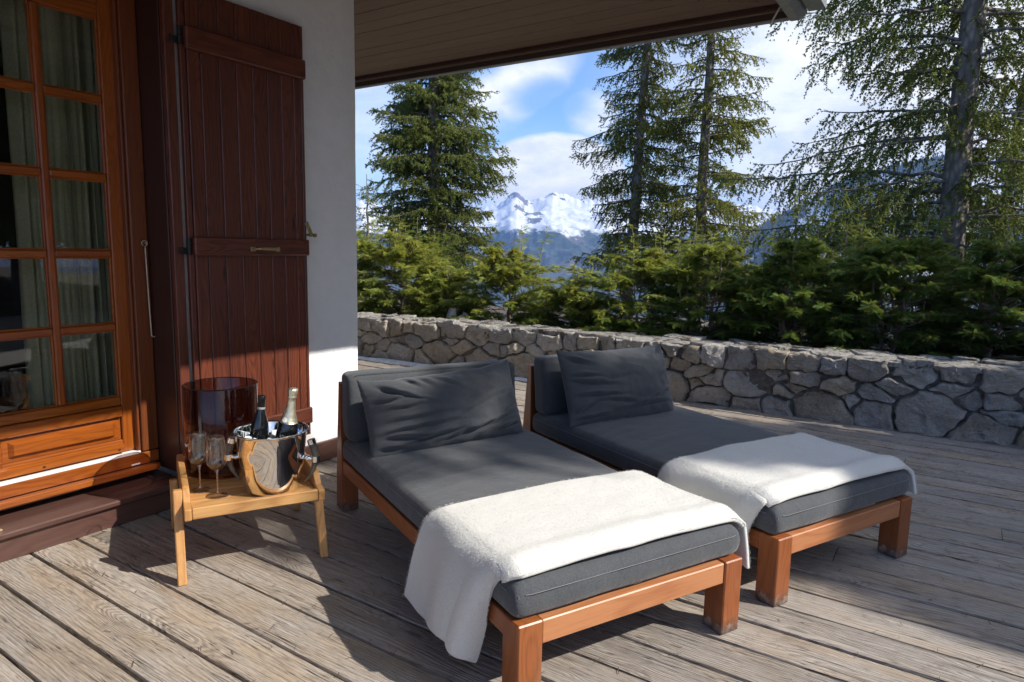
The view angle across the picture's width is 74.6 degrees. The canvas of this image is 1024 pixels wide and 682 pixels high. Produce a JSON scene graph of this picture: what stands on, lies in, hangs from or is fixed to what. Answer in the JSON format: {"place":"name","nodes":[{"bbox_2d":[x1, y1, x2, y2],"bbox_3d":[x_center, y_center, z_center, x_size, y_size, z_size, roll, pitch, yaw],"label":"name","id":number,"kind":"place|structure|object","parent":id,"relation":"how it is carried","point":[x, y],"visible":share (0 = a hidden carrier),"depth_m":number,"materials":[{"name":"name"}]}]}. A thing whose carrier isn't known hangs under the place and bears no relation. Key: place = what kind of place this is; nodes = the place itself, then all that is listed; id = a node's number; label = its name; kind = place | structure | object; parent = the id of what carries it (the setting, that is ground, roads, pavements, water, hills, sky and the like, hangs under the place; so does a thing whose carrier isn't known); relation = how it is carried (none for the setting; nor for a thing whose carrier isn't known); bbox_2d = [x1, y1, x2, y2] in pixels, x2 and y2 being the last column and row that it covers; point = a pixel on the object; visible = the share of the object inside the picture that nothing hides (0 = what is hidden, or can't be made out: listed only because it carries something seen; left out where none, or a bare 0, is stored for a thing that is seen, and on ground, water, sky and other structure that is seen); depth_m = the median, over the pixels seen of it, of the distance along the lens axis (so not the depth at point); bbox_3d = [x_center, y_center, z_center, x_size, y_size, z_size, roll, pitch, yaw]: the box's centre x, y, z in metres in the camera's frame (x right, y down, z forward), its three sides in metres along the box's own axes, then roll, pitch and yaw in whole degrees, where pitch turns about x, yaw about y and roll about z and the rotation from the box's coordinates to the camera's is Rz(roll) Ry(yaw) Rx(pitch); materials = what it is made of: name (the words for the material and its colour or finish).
{"place":"outdoors","nodes":[
{"label":"outdoors","id":0,"kind":"place"},
{"bbox_2d":[0,0,826,562],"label":"house","id":1,"kind":"structure","parent":0,"point":[226,176],"depth_m":3.35,"materials":[{"name":"white paint"}]},
{"bbox_2d":[0,0,115,408],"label":"curtain","id":2,"kind":"object","parent":1,"relation":"hanging from","point":[69,61],"visible":0.56,"depth_m":3.17,"materials":[{"name":"grey fabric"}]},
{"bbox_2d":[0,0,134,479],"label":"door","id":3,"kind":"structure","parent":1,"relation":"in","point":[62,433],"depth_m":3.05,"materials":[{"name":"brown wood"}]},
{"bbox_2d":[2,516,1020,681],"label":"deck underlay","id":4,"kind":"object","parent":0,"point":[399,585],"depth_m":2.63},
{"bbox_2d":[0,359,1023,681],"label":"deck","id":5,"kind":"structure","parent":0,"point":[830,617],"depth_m":2.45,"materials":[{"name":"wood"}]},
{"bbox_2d":[169,452,328,586],"bbox_3d":[-1.173,0.703,2.949,0.569,0.353,0.668,-3,9,-28],"label":"tray table","id":6,"kind":"object","parent":5,"relation":"on","point":[195,506],"visible":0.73,"depth_m":2.71,"materials":[{"name":"brown wood"}]},
{"bbox_2d":[188,430,211,493],"bbox_3d":[-1.284,0.494,2.758,0.089,0.244,0.089,6,9,33],"label":"champagne flute","id":7,"kind":"object","parent":6,"relation":"on","point":[194,492],"visible":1,"depth_m":2.76,"materials":[{"name":"clear glass"}]},
{"bbox_2d":[206,434,228,498],"bbox_3d":[-1.188,0.503,2.703,0.089,0.244,0.089,6,9,33],"label":"champagne flute","id":8,"kind":"object","parent":6,"relation":"on","point":[223,496],"visible":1,"depth_m":2.71,"materials":[{"name":"clear glass"}]},
{"bbox_2d":[181,377,257,478],"bbox_3d":[-1.301,0.383,3.016,0.311,0.394,0.311,6,9,33],"label":"glass cylinder","id":9,"kind":"object","parent":6,"relation":"on","point":[213,407],"visible":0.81,"depth_m":2.88,"materials":[{"name":"clear glass"}]},
{"bbox_2d":[224,420,319,495],"bbox_3d":[-0.995,0.488,2.788,0.300,0.254,0.300,-6,11,-43],"label":"ice bucket","id":10,"kind":"object","parent":6,"relation":"on","point":[271,466],"visible":0.96,"depth_m":2.70,"materials":[{"name":"metal"}]},
{"bbox_2d":[249,395,268,438],"bbox_3d":[-1.042,0.372,2.772,0.075,0.302,0.075,7,8,-1],"label":"wine bottle","id":11,"kind":"object","parent":10,"relation":"in","point":[259,428],"visible":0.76,"depth_m":2.74,"materials":[{"name":"black glass"}]},
{"bbox_2d":[271,430,276,437],"bbox_3d":[-1.004,0.397,2.862,0.039,0.032,0.030,-5,47,-17],"label":"ice cube","id":12,"kind":"object","parent":10,"relation":"in","point":[273,433],"visible":0.38,"depth_m":2.85,"materials":[{"name":"ice"}]},
{"bbox_2d":[275,387,297,437],"bbox_3d":[-0.923,0.352,2.770,0.088,0.328,0.088,10,8,-1],"label":"champagne bottle","id":13,"kind":"object","parent":10,"relation":"in","point":[287,425],"visible":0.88,"depth_m":2.74,"materials":[{"name":"gold glass"}]},
{"bbox_2d":[358,356,526,381],"bbox_3d":[-0.967,0.265,7.292,3.483,0.040,0.130,6,9,31],"label":"snow strip","id":14,"kind":"object","parent":5,"relation":"on","point":[394,362],"visible":0.33,"depth_m":7.44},
{"bbox_2d":[337,360,741,681],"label":"sun lounger","id":15,"kind":"object","parent":5,"relation":"on","point":[406,493],"visible":0.48,"depth_m":2.31,"materials":[{"name":"grey fabric"}]},
{"bbox_2d":[357,359,523,457],"bbox_3d":[-0.304,0.306,3.149,0.790,0.373,0.216,-7,-11,-31],"label":"pillow","id":16,"kind":"object","parent":15,"relation":"on","point":[406,414],"visible":0.99,"depth_m":3.05,"materials":[{"name":"grey fabric"}]},
{"bbox_2d":[403,469,751,662],"bbox_3d":[0.229,0.750,2.325,1.081,0.400,0.591,-3,9,-30],"label":"wool throw","id":17,"kind":"object","parent":15,"relation":"on","point":[468,556],"visible":0.98,"depth_m":2.16,"materials":[{"name":"white fabric"}]},
{"bbox_2d":[523,348,911,606],"bbox_3d":[0.898,0.501,3.413,0.913,0.707,1.762,-4,9,-31],"label":"sun lounger","id":18,"kind":"object","parent":5,"relation":"on","point":[652,444],"visible":0.59,"depth_m":2.99,"materials":[{"name":"grey fabric"}]},
{"bbox_2d":[556,343,673,426],"bbox_3d":[0.600,0.224,3.712,0.746,0.417,0.201,-3,-13,-31],"label":"pillow","id":19,"kind":"object","parent":18,"relation":"on","point":[606,385],"visible":1,"depth_m":3.60,"materials":[{"name":"grey fabric"}]},
{"bbox_2d":[657,432,917,532],"bbox_3d":[1.179,0.644,2.927,1.072,0.314,0.600,-4,9,-31],"label":"wool throw","id":20,"kind":"object","parent":18,"relation":"on","point":[747,482],"visible":0.84,"depth_m":2.78,"materials":[{"name":"white fabric"}]},
{"bbox_2d":[19,362,1023,680],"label":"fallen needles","id":21,"kind":"object","parent":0,"point":[693,602],"visible":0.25,"depth_m":2.67,"materials":[{"name":"brown plant"}]},
{"bbox_2d":[356,192,790,314],"bbox_3d":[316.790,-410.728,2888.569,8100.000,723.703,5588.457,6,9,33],"label":"mountain","id":22,"kind":"structure","parent":0,"point":[568,221],"depth_m":3718.35,"materials":[{"name":"white snow"}]},
{"bbox_2d":[357,297,1016,357],"bbox_3d":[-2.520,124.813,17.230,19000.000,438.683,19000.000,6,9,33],"label":"ground","id":23,"kind":"structure","parent":0,"point":[505,312],"depth_m":20.46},
{"bbox_2d":[356,174,398,301],"bbox_3d":[-4.170,-2.865,19.394,1.848,3.797,1.630,0,8,-7],"label":"spruce tree","id":24,"kind":"object","parent":23,"relation":"on","point":[364,196],"visible":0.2,"depth_m":19.21,"materials":[{"name":"green plant"}]},
{"bbox_2d":[356,223,403,313],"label":"thuja shrub","id":25,"kind":"object","parent":23,"relation":"on","point":[363,245],"visible":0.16,"depth_m":9.41,"materials":[{"name":"green plant"}]},
{"bbox_2d":[357,214,460,314],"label":"thuja shrub","id":26,"kind":"object","parent":23,"relation":"on","point":[398,252],"visible":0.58,"depth_m":8.97,"materials":[{"name":"green plant"}]},
{"bbox_2d":[358,220,478,317],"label":"thuja shrub","id":27,"kind":"object","parent":23,"relation":"on","point":[430,239],"visible":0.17,"depth_m":10.07,"materials":[{"name":"green plant"}]},
{"bbox_2d":[361,69,519,283],"bbox_3d":[-1.487,-8.195,13.463,3.380,15.505,3.223,6,9,33],"label":"spruce tree","id":28,"kind":"object","parent":23,"relation":"on","point":[420,109],"visible":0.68,"depth_m":13.77,"materials":[{"name":"green plant"}]},
{"bbox_2d":[401,256,494,320],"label":"thuja shrub","id":29,"kind":"object","parent":23,"relation":"on","point":[444,283],"visible":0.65,"depth_m":8.46,"materials":[{"name":"green plant"}]},
{"bbox_2d":[446,307,467,319],"bbox_3d":[-0.675,-0.146,8.200,0.997,0.520,0.676,6,9,33],"label":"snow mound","id":30,"kind":"object","parent":23,"relation":"on","point":[451,312],"visible":0.09,"depth_m":8.23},
{"bbox_2d":[437,225,569,324],"bbox_3d":[-0.024,-0.675,8.168,1.757,1.510,1.655,6,9,33],"label":"thuja shrub","id":31,"kind":"object","parent":23,"relation":"on","point":[513,275],"visible":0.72,"depth_m":7.99,"materials":[{"name":"green plant"}]},
{"bbox_2d":[508,261,620,330],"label":"thuja shrub","id":32,"kind":"object","parent":23,"relation":"on","point":[562,294],"visible":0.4,"depth_m":7.60,"materials":[{"name":"green plant"}]},
{"bbox_2d":[547,224,710,335],"bbox_3d":[1.351,-0.509,7.280,1.850,1.508,1.865,6,9,33],"label":"thuja shrub","id":33,"kind":"object","parent":23,"relation":"on","point":[619,279],"visible":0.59,"depth_m":7.09,"materials":[{"name":"green plant"}]},
{"bbox_2d":[565,38,696,319],"bbox_3d":[2.917,-7.057,15.419,3.092,13.506,2.337,3,8,11],"label":"spruce tree","id":34,"kind":"object","parent":23,"relation":"on","point":[635,186],"visible":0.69,"depth_m":15.33,"materials":[{"name":"green plant"}]},
{"bbox_2d":[357,312,1023,446],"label":"stone wall","id":35,"kind":"structure","parent":23,"relation":"on","point":[969,399],"depth_m":5.45,"materials":[{"name":"grey stone"}]},
{"bbox_2d":[610,218,786,342],"bbox_3d":[2.042,-0.493,6.951,1.763,1.565,1.840,6,9,33],"label":"thuja shrub","id":36,"kind":"object","parent":23,"relation":"on","point":[728,259],"visible":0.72,"depth_m":6.70,"materials":[{"name":"green plant"}]},
{"bbox_2d":[617,27,784,327],"bbox_3d":[4.310,-6.567,14.313,3.178,13.005,2.915,6,9,33],"label":"spruce tree","id":37,"kind":"object","parent":23,"relation":"on","point":[702,198],"visible":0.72,"depth_m":14.28,"materials":[{"name":"green plant"}]},
{"bbox_2d":[630,232,778,341],"bbox_3d":[2.256,-0.554,7.869,1.928,1.579,1.738,3,8,12],"label":"thuja shrub","id":38,"kind":"object","parent":23,"relation":"on","point":[649,311],"visible":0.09,"depth_m":7.85,"materials":[{"name":"green plant"}]},
{"bbox_2d":[715,213,872,347],"bbox_3d":[3.171,-0.535,7.357,1.850,1.685,1.968,2,8,7],"label":"thuja shrub","id":39,"kind":"object","parent":23,"relation":"on","point":[829,259],"visible":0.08,"depth_m":7.04,"materials":[{"name":"green plant"}]},
{"bbox_2d":[767,165,820,333],"bbox_3d":[6.663,-2.081,16.064,1.920,4.207,1.983,6,9,33],"label":"spruce sapling","id":40,"kind":"object","parent":23,"relation":"on","point":[795,210],"visible":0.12,"depth_m":15.88,"materials":[{"name":"green plant"}]},
{"bbox_2d":[700,214,888,350],"bbox_3d":[2.676,-0.423,6.390,1.724,1.575,1.784,1,8,-4],"label":"thuja shrub","id":41,"kind":"object","parent":23,"relation":"on","point":[799,254],"visible":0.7,"depth_m":6.16,"materials":[{"name":"green plant"}]},
{"bbox_2d":[801,168,891,335],"bbox_3d":[6.722,-1.588,13.313,1.779,3.667,1.632,6,9,33],"label":"spruce sapling","id":42,"kind":"object","parent":23,"relation":"on","point":[855,221],"visible":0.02,"depth_m":13.21,"materials":[{"name":"green plant"}]},
{"bbox_2d":[702,0,1023,327],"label":"spruce tree","id":43,"kind":"object","parent":23,"relation":"on","point":[967,76],"visible":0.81,"depth_m":8.53,"materials":[{"name":"green plant"}]},
{"bbox_2d":[781,205,1018,353],"bbox_3d":[3.352,-0.377,5.953,1.832,1.655,1.658,1,8,-4],"label":"thuja shrub","id":44,"kind":"object","parent":23,"relation":"on","point":[881,274],"visible":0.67,"depth_m":5.79,"materials":[{"name":"green plant"}]},
{"bbox_2d":[878,170,933,335],"bbox_3d":[8.450,-1.797,14.606,1.810,3.900,1.850,6,9,33],"label":"spruce sapling","id":45,"kind":"object","parent":23,"relation":"on","point":[915,179],"visible":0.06,"depth_m":14.41,"materials":[{"name":"green plant"}]},
{"bbox_2d":[839,220,988,355],"bbox_3d":[4.003,-0.400,6.867,1.825,1.642,1.810,-1,8,-17],"label":"thuja shrub","id":46,"kind":"object","parent":23,"relation":"on","point":[937,250],"visible":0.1,"depth_m":6.62,"materials":[{"name":"green plant"}]},
{"bbox_2d":[874,217,1023,360],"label":"thuja shrub","id":47,"kind":"object","parent":23,"relation":"on","point":[984,251],"visible":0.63,"depth_m":5.44,"materials":[{"name":"green plant"}]},
{"bbox_2d":[905,214,1023,360],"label":"thuja shrub","id":48,"kind":"object","parent":23,"relation":"on","point":[995,328],"visible":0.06,"depth_m":6.33,"materials":[{"name":"green plant"}]},
{"bbox_2d":[920,0,1023,349],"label":"spruce tree","id":49,"kind":"object","parent":23,"relation":"on","point":[1016,108],"visible":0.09,"depth_m":10.16,"materials":[{"name":"green plant"}]},
{"bbox_2d":[978,302,1023,360],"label":"thuja shrub","id":50,"kind":"object","parent":23,"relation":"on","point":[1015,351],"visible":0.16,"depth_m":5.72,"materials":[{"name":"green plant"}]},
{"bbox_2d":[355,0,1023,209],"label":"sky","id":51,"kind":"structure","parent":0,"point":[542,106],"materials":[{"name":"blue"}]},
{"bbox_2d":[634,147,1023,339],"bbox_3d":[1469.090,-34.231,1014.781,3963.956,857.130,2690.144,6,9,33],"label":"forested hillside","id":52,"kind":"structure","parent":0,"point":[818,214],"depth_m":1693.54,"materials":[{"name":"green plant"}]},
{"bbox_2d":[648,146,1023,325],"bbox_3d":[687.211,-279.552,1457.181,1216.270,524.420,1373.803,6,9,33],"label":"distant forest","id":53,"kind":"object","parent":52,"relation":"on","point":[761,250],"visible":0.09,"depth_m":1782.55,"materials":[{"name":"green plant"}]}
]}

